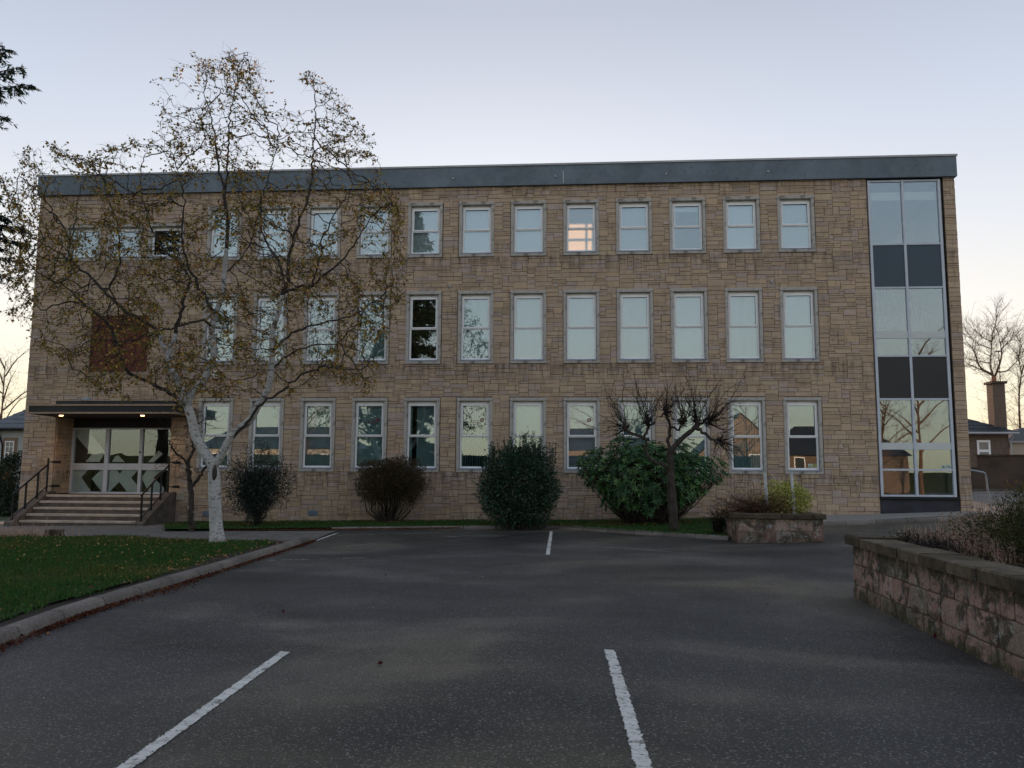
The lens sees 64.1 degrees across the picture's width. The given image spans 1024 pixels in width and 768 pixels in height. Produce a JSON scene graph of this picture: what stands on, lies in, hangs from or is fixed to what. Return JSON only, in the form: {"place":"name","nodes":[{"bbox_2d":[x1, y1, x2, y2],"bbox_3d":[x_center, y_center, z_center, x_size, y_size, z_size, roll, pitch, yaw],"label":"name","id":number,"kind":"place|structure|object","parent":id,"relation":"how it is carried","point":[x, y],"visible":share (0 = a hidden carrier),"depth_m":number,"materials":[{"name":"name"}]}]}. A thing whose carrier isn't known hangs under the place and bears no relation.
{"place":"outdoors","nodes":[
{"label":"outdoors","id":0,"kind":"place"},
{"bbox_2d":[0,515,10,520],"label":"verge","id":1,"kind":"structure","parent":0,"point":[5,518],"depth_m":30.19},
{"bbox_2d":[1,480,18,511],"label":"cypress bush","id":2,"kind":"object","parent":1,"relation":"on","point":[9,493],"visible":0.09,"depth_m":33.28,"materials":[{"name":"green plant"}]},
{"bbox_2d":[1,467,18,495],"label":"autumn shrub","id":3,"kind":"object","parent":1,"relation":"on","point":[8,477],"visible":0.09,"depth_m":36.96,"materials":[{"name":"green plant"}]},
{"bbox_2d":[0,450,21,516],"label":"cypress bush","id":4,"kind":"object","parent":1,"relation":"on","point":[11,461],"visible":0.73,"depth_m":31.81,"materials":[{"name":"green plant"}]},
{"bbox_2d":[0,410,24,507],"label":"white house","id":5,"kind":"structure","parent":1,"relation":"on","point":[11,432],"depth_m":39.61,"materials":[{"name":"paint"}]},
{"bbox_2d":[2,438,17,457],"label":"window","id":6,"kind":"structure","parent":5,"relation":"in","point":[9,444],"depth_m":39.56,"materials":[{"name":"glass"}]},
{"bbox_2d":[0,345,29,419],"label":"bare tree","id":7,"kind":"object","parent":1,"relation":"on","point":[3,393],"visible":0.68,"depth_m":63.12,"materials":[{"name":"brown plant"}]},
{"bbox_2d":[44,529,64,535],"bbox_3d":[-11.248,3.662,20.096,0.420,0.170,0.160,0,-6,4],"label":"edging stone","id":8,"kind":"object","parent":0,"point":[52,532],"visible":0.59,"depth_m":20.02,"materials":[{"name":"grey stone"}]},
{"bbox_2d":[0,534,275,620],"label":"lawn","id":9,"kind":"structure","parent":0,"point":[48,600],"depth_m":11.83,"materials":[{"name":"plant"}]},
{"bbox_2d":[1,534,270,578],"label":"fallen leaves","id":10,"kind":"object","parent":9,"relation":"on","point":[97,556],"visible":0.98,"depth_m":15.82,"materials":[{"name":"brown plant"}]},
{"bbox_2d":[0,540,286,626],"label":"soil edge","id":11,"kind":"object","parent":9,"relation":"on","point":[50,606],"visible":0.34,"depth_m":10.27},
{"bbox_2d":[0,540,281,609],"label":"fallen leaves","id":12,"kind":"object","parent":11,"relation":"on","point":[91,586],"visible":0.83,"depth_m":12.97,"materials":[{"name":"brown plant"}]},
{"bbox_2d":[0,47,410,542],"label":"birch tree","id":13,"kind":"object","parent":9,"relation":"on","point":[216,528],"visible":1,"depth_m":17.85,"materials":[{"name":"brown plant"}]},
{"bbox_2d":[0,521,334,541],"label":"path","id":14,"kind":"structure","parent":0,"point":[158,530],"depth_m":21.27,"materials":[{"name":"grey concrete"}]},
{"bbox_2d":[0,515,84,536],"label":"weed clump","id":15,"kind":"object","parent":14,"relation":"on","point":[24,531],"visible":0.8,"depth_m":19.85,"materials":[{"name":"green plant"}]},
{"bbox_2d":[3,491,183,529],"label":"entrance steps","id":16,"kind":"structure","parent":14,"relation":"on","point":[82,510],"depth_m":25.42,"materials":[{"name":"concrete"}]},
{"bbox_2d":[10,458,60,519],"bbox_3d":[-14.983,3.282,25.772,0.248,1.924,1.942,0,-6,4],"label":"handrail","id":17,"kind":"object","parent":16,"relation":"on","point":[25,484],"visible":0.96,"depth_m":25.90,"materials":[{"name":"black metal"}]},
{"bbox_2d":[140,458,180,521],"bbox_3d":[-10.935,3.271,25.464,0.248,1.924,1.942,0,-6,4],"label":"handrail","id":18,"kind":"object","parent":16,"relation":"on","point":[160,475],"visible":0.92,"depth_m":25.53,"materials":[{"name":"black metal"}]},
{"bbox_2d":[162,516,727,535],"bbox_3d":[-1.815,3.890,22.473,18.150,0.344,6.350,0,-6,4],"label":"lawn strip","id":19,"kind":"object","parent":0,"point":[304,524],"visible":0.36,"depth_m":22.69,"materials":[{"name":"plant"}]},
{"bbox_2d":[220,438,300,528],"bbox_3d":[-7.228,2.974,23.590,2.418,2.884,2.010,0,-6,4],"label":"yew bush","id":20,"kind":"object","parent":19,"relation":"on","point":[248,488],"visible":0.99,"depth_m":23.38,"materials":[{"name":"green plant"}]},
{"bbox_2d":[224,527,459,530],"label":"fallen leaves","id":21,"kind":"object","parent":19,"relation":"on","point":[336,529],"visible":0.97,"depth_m":22.19,"materials":[{"name":"brown plant"}]},
{"bbox_2d":[350,451,430,521],"bbox_3d":[-3.686,3.126,24.975,2.355,2.322,1.734,0,-6,4],"label":"clipped bush","id":22,"kind":"object","parent":19,"relation":"on","point":[409,481],"visible":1,"depth_m":24.70,"materials":[{"name":"brown plant"}]},
{"bbox_2d":[224,520,711,527],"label":"fallen leaves","id":23,"kind":"object","parent":19,"relation":"on","point":[654,523],"visible":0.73,"depth_m":22.98,"materials":[{"name":"brown plant"}]},
{"bbox_2d":[471,426,564,530],"bbox_3d":[0.145,2.691,22.927,2.703,2.976,1.808,0,-6,4],"label":"holly bush","id":24,"kind":"object","parent":19,"relation":"on","point":[529,465],"visible":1,"depth_m":22.53,"materials":[{"name":"green plant"}]},
{"bbox_2d":[576,433,730,523],"bbox_3d":[3.985,2.671,23.168,4.410,2.670,2.232,0,-6,4],"label":"rhododendron bush","id":25,"kind":"object","parent":19,"relation":"on","point":[645,500],"visible":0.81,"depth_m":22.79,"materials":[{"name":"green plant"}]},
{"bbox_2d":[584,364,757,530],"bbox_3d":[4.023,1.558,20.893,4.466,4.332,1.951,0,-6,4],"label":"pollard tree","id":26,"kind":"object","parent":19,"relation":"on","point":[697,420],"visible":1,"depth_m":20.80,"materials":[{"name":"brown plant"}]},
{"bbox_2d":[701,491,730,533],"bbox_3d":[4.948,3.118,19.584,0.911,1.116,1.235,0,-6,4],"label":"cotoneaster","id":27,"kind":"object","parent":19,"relation":"on","point":[718,525],"visible":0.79,"depth_m":19.53,"materials":[{"name":"green plant"}]},
{"bbox_2d":[0,518,1023,767],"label":"car park","id":28,"kind":"structure","parent":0,"point":[842,676],"depth_m":6.68,"materials":[{"name":"grey asphalt"}]},
{"bbox_2d":[0,43,41,284],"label":"conifer tree","id":29,"kind":"object","parent":28,"relation":"on","point":[18,90],"visible":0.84,"depth_m":21.78,"materials":[{"name":"green plant"}]},
{"bbox_2d":[0,536,311,645],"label":"kerb","id":30,"kind":"structure","parent":28,"relation":"on","point":[17,629],"depth_m":9.95,"materials":[{"name":"concrete"}]},
{"bbox_2d":[0,540,318,651],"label":"fallen leaves","id":31,"kind":"object","parent":28,"relation":"on","point":[75,618],"visible":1,"depth_m":9.87,"materials":[{"name":"brown plant"}]},
{"bbox_2d":[134,400,230,531],"bbox_3d":[-8.716,2.194,21.826,2.401,3.567,2.124,0,-6,4],"label":"tree","id":32,"kind":"object","parent":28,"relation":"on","point":[191,522],"visible":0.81,"depth_m":21.77,"materials":[{"name":"brown plant"}]},
{"bbox_2d":[117,651,289,767],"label":"parking line","id":33,"kind":"object","parent":28,"relation":"on","point":[154,746],"visible":1,"depth_m":5.23,"materials":[{"name":"paint"}]},
{"bbox_2d":[331,525,730,539],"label":"kerb","id":34,"kind":"structure","parent":28,"relation":"on","point":[683,535],"depth_m":22.27,"materials":[{"name":"concrete"}]},
{"bbox_2d":[546,531,552,554],"bbox_3d":[0.871,3.617,18.830,0.108,0.055,5.993,0,-6,3],"label":"parking line","id":35,"kind":"object","parent":28,"relation":"on","point":[548,548],"visible":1,"depth_m":17.96,"materials":[{"name":"paint"}]},
{"bbox_2d":[282,574,935,663],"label":"fallen leaves","id":36,"kind":"object","parent":28,"relation":"on","point":[381,662],"visible":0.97,"depth_m":8.03,"materials":[{"name":"brown plant"}]},
{"bbox_2d":[604,649,652,767],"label":"parking line","id":37,"kind":"object","parent":28,"relation":"on","point":[641,760],"visible":1,"depth_m":5.34,"materials":[{"name":"paint"}]},
{"bbox_2d":[722,510,825,542],"bbox_3d":[5.986,3.313,18.844,1.980,0.705,1.670,0,-6,4],"label":"planter","id":38,"kind":"object","parent":28,"relation":"on","point":[800,527],"visible":0.89,"depth_m":18.07,"materials":[{"name":"stone"}]},
{"bbox_2d":[704,486,804,518],"bbox_3d":[5.606,2.817,18.863,2.307,1.228,1.276,0,-6,4],"label":"heather shrub","id":39,"kind":"object","parent":38,"relation":"in","point":[752,506],"visible":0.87,"depth_m":18.74,"materials":[{"name":"brown plant"}]},
{"bbox_2d":[763,472,768,512],"bbox_3d":[5.883,2.583,18.929,0.114,1.076,0.076,0,-6,4],"label":"post","id":40,"kind":"object","parent":38,"relation":"in","point":[765,479],"visible":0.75,"depth_m":18.93,"materials":[{"name":"metal"}]},
{"bbox_2d":[759,471,815,512],"bbox_3d":[6.408,2.699,19.220,1.290,1.300,1.234,-3,-7,30],"label":"golden shrub","id":41,"kind":"object","parent":38,"relation":"in","point":[800,494],"visible":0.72,"depth_m":18.98,"materials":[{"name":"green plant"}]},
{"bbox_2d":[789,472,795,512],"bbox_3d":[6.481,2.581,18.884,0.114,1.076,0.076,0,-6,4],"label":"post","id":42,"kind":"object","parent":38,"relation":"in","point":[791,481],"visible":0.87,"depth_m":18.88,"materials":[{"name":"metal"}]},
{"bbox_2d":[823,514,995,525],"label":"kerb","id":43,"kind":"structure","parent":28,"relation":"on","point":[878,521],"depth_m":22.58,"materials":[{"name":"concrete"}]},
{"bbox_2d":[844,534,1023,680],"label":"planter wall","id":44,"kind":"structure","parent":28,"relation":"on","point":[973,606],"depth_m":7.74,"materials":[{"name":"stone"}]},
{"bbox_2d":[969,553,1023,567],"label":"planter bed","id":45,"kind":"object","parent":44,"relation":"in","point":[1020,565],"visible":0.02,"depth_m":8.07,"materials":[{"name":"soil"}]},
{"bbox_2d":[883,529,944,544],"bbox_3d":[5.056,1.973,10.296,0.776,0.282,0.618,5,-8,-37],"label":"withered plant","id":46,"kind":"object","parent":45,"relation":"on","point":[906,538],"visible":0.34,"depth_m":10.27,"materials":[{"name":"brown plant"}]},
{"bbox_2d":[906,531,982,555],"bbox_3d":[4.926,1.867,9.330,1.009,0.340,1.091,5,-8,-38],"label":"withered plant","id":47,"kind":"object","parent":45,"relation":"on","point":[935,543],"visible":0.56,"depth_m":9.26,"materials":[{"name":"brown plant"}]},
{"bbox_2d":[894,497,1023,564],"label":"dead flower stalks","id":48,"kind":"object","parent":45,"relation":"on","point":[976,544],"visible":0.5,"depth_m":9.29,"materials":[{"name":"brown plant"}]},
{"bbox_2d":[940,478,1023,565],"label":"juniper shrub","id":49,"kind":"object","parent":45,"relation":"on","point":[1015,526],"visible":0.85,"depth_m":8.32,"materials":[{"name":"green plant"}]},
{"bbox_2d":[998,480,1023,521],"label":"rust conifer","id":50,"kind":"object","parent":45,"relation":"on","point":[1014,493],"visible":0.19,"depth_m":9.52,"materials":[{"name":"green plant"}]},
{"bbox_2d":[0,0,1023,429],"label":"sky","id":51,"kind":"structure","parent":0,"point":[435,82],"materials":[{"name":"blue"}]},
{"bbox_2d":[823,511,997,520],"bbox_3d":[10.580,3.777,23.255,6.350,0.272,2.950,0,-6,4],"label":"gravel strip","id":52,"kind":"object","parent":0,"point":[873,516],"visible":0.59,"depth_m":23.65,"materials":[{"name":"grey gravel"}]},
{"bbox_2d":[972,491,1023,514],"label":"pavement","id":53,"kind":"structure","parent":0,"point":[980,496],"depth_m":28.33,"materials":[{"name":"grey concrete"}]},
{"bbox_2d":[971,469,991,510],"bbox_3d":[14.557,3.323,25.500,0.752,1.380,0.056,0,-6,4],"label":"tubular rail","id":54,"kind":"object","parent":53,"relation":"on","point":[984,473],"visible":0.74,"depth_m":25.49,"materials":[{"name":"grey metal"}]},
{"bbox_2d":[968,350,1019,466],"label":"hipped house","id":55,"kind":"structure","parent":53,"relation":"on","point":[991,437],"depth_m":46.15,"materials":[{"name":"brick"}]},
{"bbox_2d":[976,440,990,454],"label":"window","id":56,"kind":"structure","parent":55,"relation":"in","point":[983,446],"depth_m":45.99,"materials":[{"name":"white plastic"}]},
{"bbox_2d":[971,454,1023,490],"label":"boundary wall","id":57,"kind":"structure","parent":53,"relation":"on","point":[998,469],"depth_m":31.24,"materials":[{"name":"stone"}]},
{"bbox_2d":[1008,428,1023,454],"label":"cream outbuilding","id":58,"kind":"structure","parent":53,"relation":"on","point":[1018,444],"depth_m":47.55,"materials":[{"name":"paint"}]},
{"label":"ground","id":59,"kind":"structure","parent":0,"visible":0},
{"bbox_2d":[18,154,972,529],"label":"office building","id":60,"kind":"structure","parent":59,"relation":"on","point":[816,302],"depth_m":26.19,"materials":[{"name":"brick"}]},
{"bbox_2d":[65,225,101,260],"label":"window","id":61,"kind":"structure","parent":60,"relation":"in","point":[89,227],"depth_m":27.63,"materials":[{"name":"plastic"}]},
{"bbox_2d":[68,428,170,493],"bbox_3d":[-13.002,2.592,27.602,3.910,2.220,0.150,0,-6,4],"label":"entrance door","id":62,"kind":"structure","parent":60,"relation":"in","point":[104,476],"depth_m":27.61,"materials":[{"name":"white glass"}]},
{"bbox_2d":[106,224,143,260],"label":"window","id":63,"kind":"structure","parent":60,"relation":"in","point":[130,226],"depth_m":27.53,"materials":[{"name":"plastic"}]},
{"bbox_2d":[147,223,184,259],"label":"window","id":64,"kind":"structure","parent":60,"relation":"in","point":[173,225],"depth_m":27.45,"materials":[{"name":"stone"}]},
{"bbox_2d":[196,398,233,470],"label":"window","id":65,"kind":"structure","parent":60,"relation":"in","point":[219,407],"depth_m":26.70,"materials":[{"name":"glass"}]},
{"bbox_2d":[201,294,237,364],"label":"window","id":66,"kind":"structure","parent":60,"relation":"in","point":[234,335],"depth_m":27.01,"materials":[{"name":"glass"}]},
{"bbox_2d":[206,207,241,260],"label":"window","id":67,"kind":"structure","parent":60,"relation":"in","point":[211,241],"depth_m":27.39,"materials":[{"name":"glass"}]},
{"bbox_2d":[247,398,284,470],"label":"window","id":68,"kind":"structure","parent":60,"relation":"in","point":[268,424],"depth_m":26.56,"materials":[{"name":"glass"}]},
{"bbox_2d":[251,293,287,364],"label":"window","id":69,"kind":"structure","parent":60,"relation":"in","point":[262,300],"depth_m":26.93,"materials":[{"name":"glass"}]},
{"bbox_2d":[256,205,291,259],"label":"window","id":70,"kind":"structure","parent":60,"relation":"in","point":[276,236],"depth_m":27.28,"materials":[{"name":"glass"}]},
{"bbox_2d":[298,398,335,471],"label":"window","id":71,"kind":"structure","parent":60,"relation":"in","point":[317,415],"depth_m":26.41,"materials":[{"name":"glass"}]},
{"bbox_2d":[302,292,338,364],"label":"window","id":72,"kind":"structure","parent":60,"relation":"in","point":[318,337],"depth_m":26.81,"materials":[{"name":"glass"}]},
{"bbox_2d":[306,204,341,258],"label":"window","id":73,"kind":"structure","parent":60,"relation":"in","point":[326,212],"depth_m":27.15,"materials":[{"name":"glass"}]},
{"bbox_2d":[350,398,387,471],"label":"window","id":74,"kind":"structure","parent":60,"relation":"in","point":[369,415],"depth_m":26.29,"materials":[{"name":"glass"}]},
{"bbox_2d":[353,292,389,363],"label":"window","id":75,"kind":"structure","parent":60,"relation":"in","point":[382,356],"depth_m":26.66,"materials":[{"name":"glass"}]},
{"bbox_2d":[356,204,391,258],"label":"window","id":76,"kind":"structure","parent":60,"relation":"in","point":[370,250],"depth_m":27.01,"materials":[{"name":"glass"}]},
{"bbox_2d":[403,398,439,471],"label":"window","id":77,"kind":"structure","parent":60,"relation":"in","point":[428,409],"depth_m":26.16,"materials":[{"name":"glass"}]},
{"bbox_2d":[405,291,441,363],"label":"window","id":78,"kind":"structure","parent":60,"relation":"in","point":[413,295],"depth_m":26.44,"materials":[{"name":"plastic"}]},
{"bbox_2d":[407,202,442,257],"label":"window","id":79,"kind":"structure","parent":60,"relation":"in","point":[425,220],"depth_m":26.90,"materials":[{"name":"glass"}]},
{"bbox_2d":[456,398,492,472],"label":"window","id":80,"kind":"structure","parent":60,"relation":"in","point":[461,402],"depth_m":26.00,"materials":[{"name":"glass"}]},
{"bbox_2d":[457,291,493,363],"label":"window","id":81,"kind":"structure","parent":60,"relation":"in","point":[475,308],"depth_m":26.43,"materials":[{"name":"glass"}]},
{"bbox_2d":[459,201,494,256],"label":"window","id":82,"kind":"structure","parent":60,"relation":"in","point":[476,219],"depth_m":26.77,"materials":[{"name":"glass"}]},
{"bbox_2d":[509,398,545,471],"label":"window","id":83,"kind":"structure","parent":60,"relation":"in","point":[524,412],"depth_m":25.97,"materials":[{"name":"glass"}]},
{"bbox_2d":[510,290,545,363],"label":"window","id":84,"kind":"structure","parent":60,"relation":"in","point":[527,307],"depth_m":26.29,"materials":[{"name":"glass"}]},
{"bbox_2d":[511,200,545,255],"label":"window","id":85,"kind":"structure","parent":60,"relation":"in","point":[528,218],"depth_m":26.63,"materials":[{"name":"glass"}]},
{"bbox_2d":[563,199,598,255],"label":"window","id":86,"kind":"structure","parent":60,"relation":"in","point":[580,227],"depth_m":26.51,"materials":[{"name":"glass"}]},
{"bbox_2d":[563,398,599,472],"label":"window","id":87,"kind":"structure","parent":60,"relation":"in","point":[578,438],"depth_m":25.80,"materials":[{"name":"glass"}]},
{"bbox_2d":[563,289,599,362],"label":"window","id":88,"kind":"structure","parent":60,"relation":"in","point":[583,325],"depth_m":26.14,"materials":[{"name":"glass"}]},
{"bbox_2d":[616,198,651,254],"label":"window","id":89,"kind":"structure","parent":60,"relation":"in","point":[633,216],"depth_m":26.38,"materials":[{"name":"glass"}]},
{"bbox_2d":[616,289,653,362],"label":"window","id":90,"kind":"structure","parent":60,"relation":"in","point":[635,331],"depth_m":26.04,"materials":[{"name":"glass"}]},
{"bbox_2d":[617,397,654,471],"bbox_3d":[3.882,1.610,25.597,1.154,2.361,0.293,0,-6,4],"label":"window","id":91,"kind":"structure","parent":60,"relation":"in","point":[637,426],"depth_m":25.70,"materials":[{"name":"glass"}]},
{"bbox_2d":[669,197,705,253],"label":"window","id":92,"kind":"structure","parent":60,"relation":"in","point":[691,204],"depth_m":26.16,"materials":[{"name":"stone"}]},
{"bbox_2d":[670,288,708,362],"bbox_3d":[5.589,-1.835,25.836,1.154,2.369,0.252,0,-6,4],"label":"window","id":93,"kind":"structure","parent":60,"relation":"in","point":[689,307],"depth_m":25.88,"materials":[{"name":"glass"}]},
{"bbox_2d":[672,397,710,473],"bbox_3d":[5.571,1.605,25.468,1.154,2.361,0.292,0,-6,4],"label":"window","id":94,"kind":"structure","parent":60,"relation":"in","point":[704,443],"depth_m":25.51,"materials":[{"name":"glass"}]},
{"bbox_2d":[722,196,760,252],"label":"window","id":95,"kind":"structure","parent":60,"relation":"in","point":[741,215],"depth_m":26.12,"materials":[{"name":"glass"}]},
{"bbox_2d":[724,287,763,362],"bbox_3d":[7.279,-1.838,25.726,1.154,2.369,0.290,0,-6,4],"label":"window","id":96,"kind":"structure","parent":60,"relation":"in","point":[741,327],"depth_m":25.78,"materials":[{"name":"glass"}]},
{"bbox_2d":[727,397,766,473],"bbox_3d":[7.259,1.601,25.341,1.154,2.361,0.294,0,-6,4],"label":"window","id":97,"kind":"structure","parent":60,"relation":"in","point":[758,403],"depth_m":25.38,"materials":[{"name":"glass"}]},
{"bbox_2d":[776,195,815,252],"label":"window","id":98,"kind":"structure","parent":60,"relation":"in","point":[795,213],"depth_m":25.99,"materials":[{"name":"glass"}]},
{"bbox_2d":[779,287,819,361],"bbox_3d":[8.966,-1.844,25.579,1.154,2.369,0.252,0,-6,4],"label":"window","id":99,"kind":"structure","parent":60,"relation":"in","point":[798,305],"depth_m":25.63,"materials":[{"name":"glass"}]},
{"bbox_2d":[783,397,823,473],"bbox_3d":[8.945,1.592,25.176,1.154,2.361,0.220,0,-6,4],"label":"window","id":100,"kind":"structure","parent":60,"relation":"in","point":[787,401],"depth_m":25.14,"materials":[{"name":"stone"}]},
{"bbox_2d":[866,178,960,518],"bbox_3d":[12.328,-1.179,25.297,2.355,10.650,0.350,0,-6,4],"label":"stair window","id":101,"kind":"structure","parent":60,"relation":"in","point":[903,265],"depth_m":25.17,"materials":[{"name":"grey glass"}]},
{"bbox_2d":[962,291,1023,425],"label":"bare tree","id":102,"kind":"object","parent":59,"relation":"on","point":[991,344],"visible":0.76,"depth_m":57.94,"materials":[{"name":"brown plant"}]},
{"bbox_2d":[984,325,1023,428],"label":"bare tree","id":103,"kind":"object","parent":59,"relation":"on","point":[1021,376],"visible":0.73,"depth_m":57.55,"materials":[{"name":"brown plant"}]}
]}

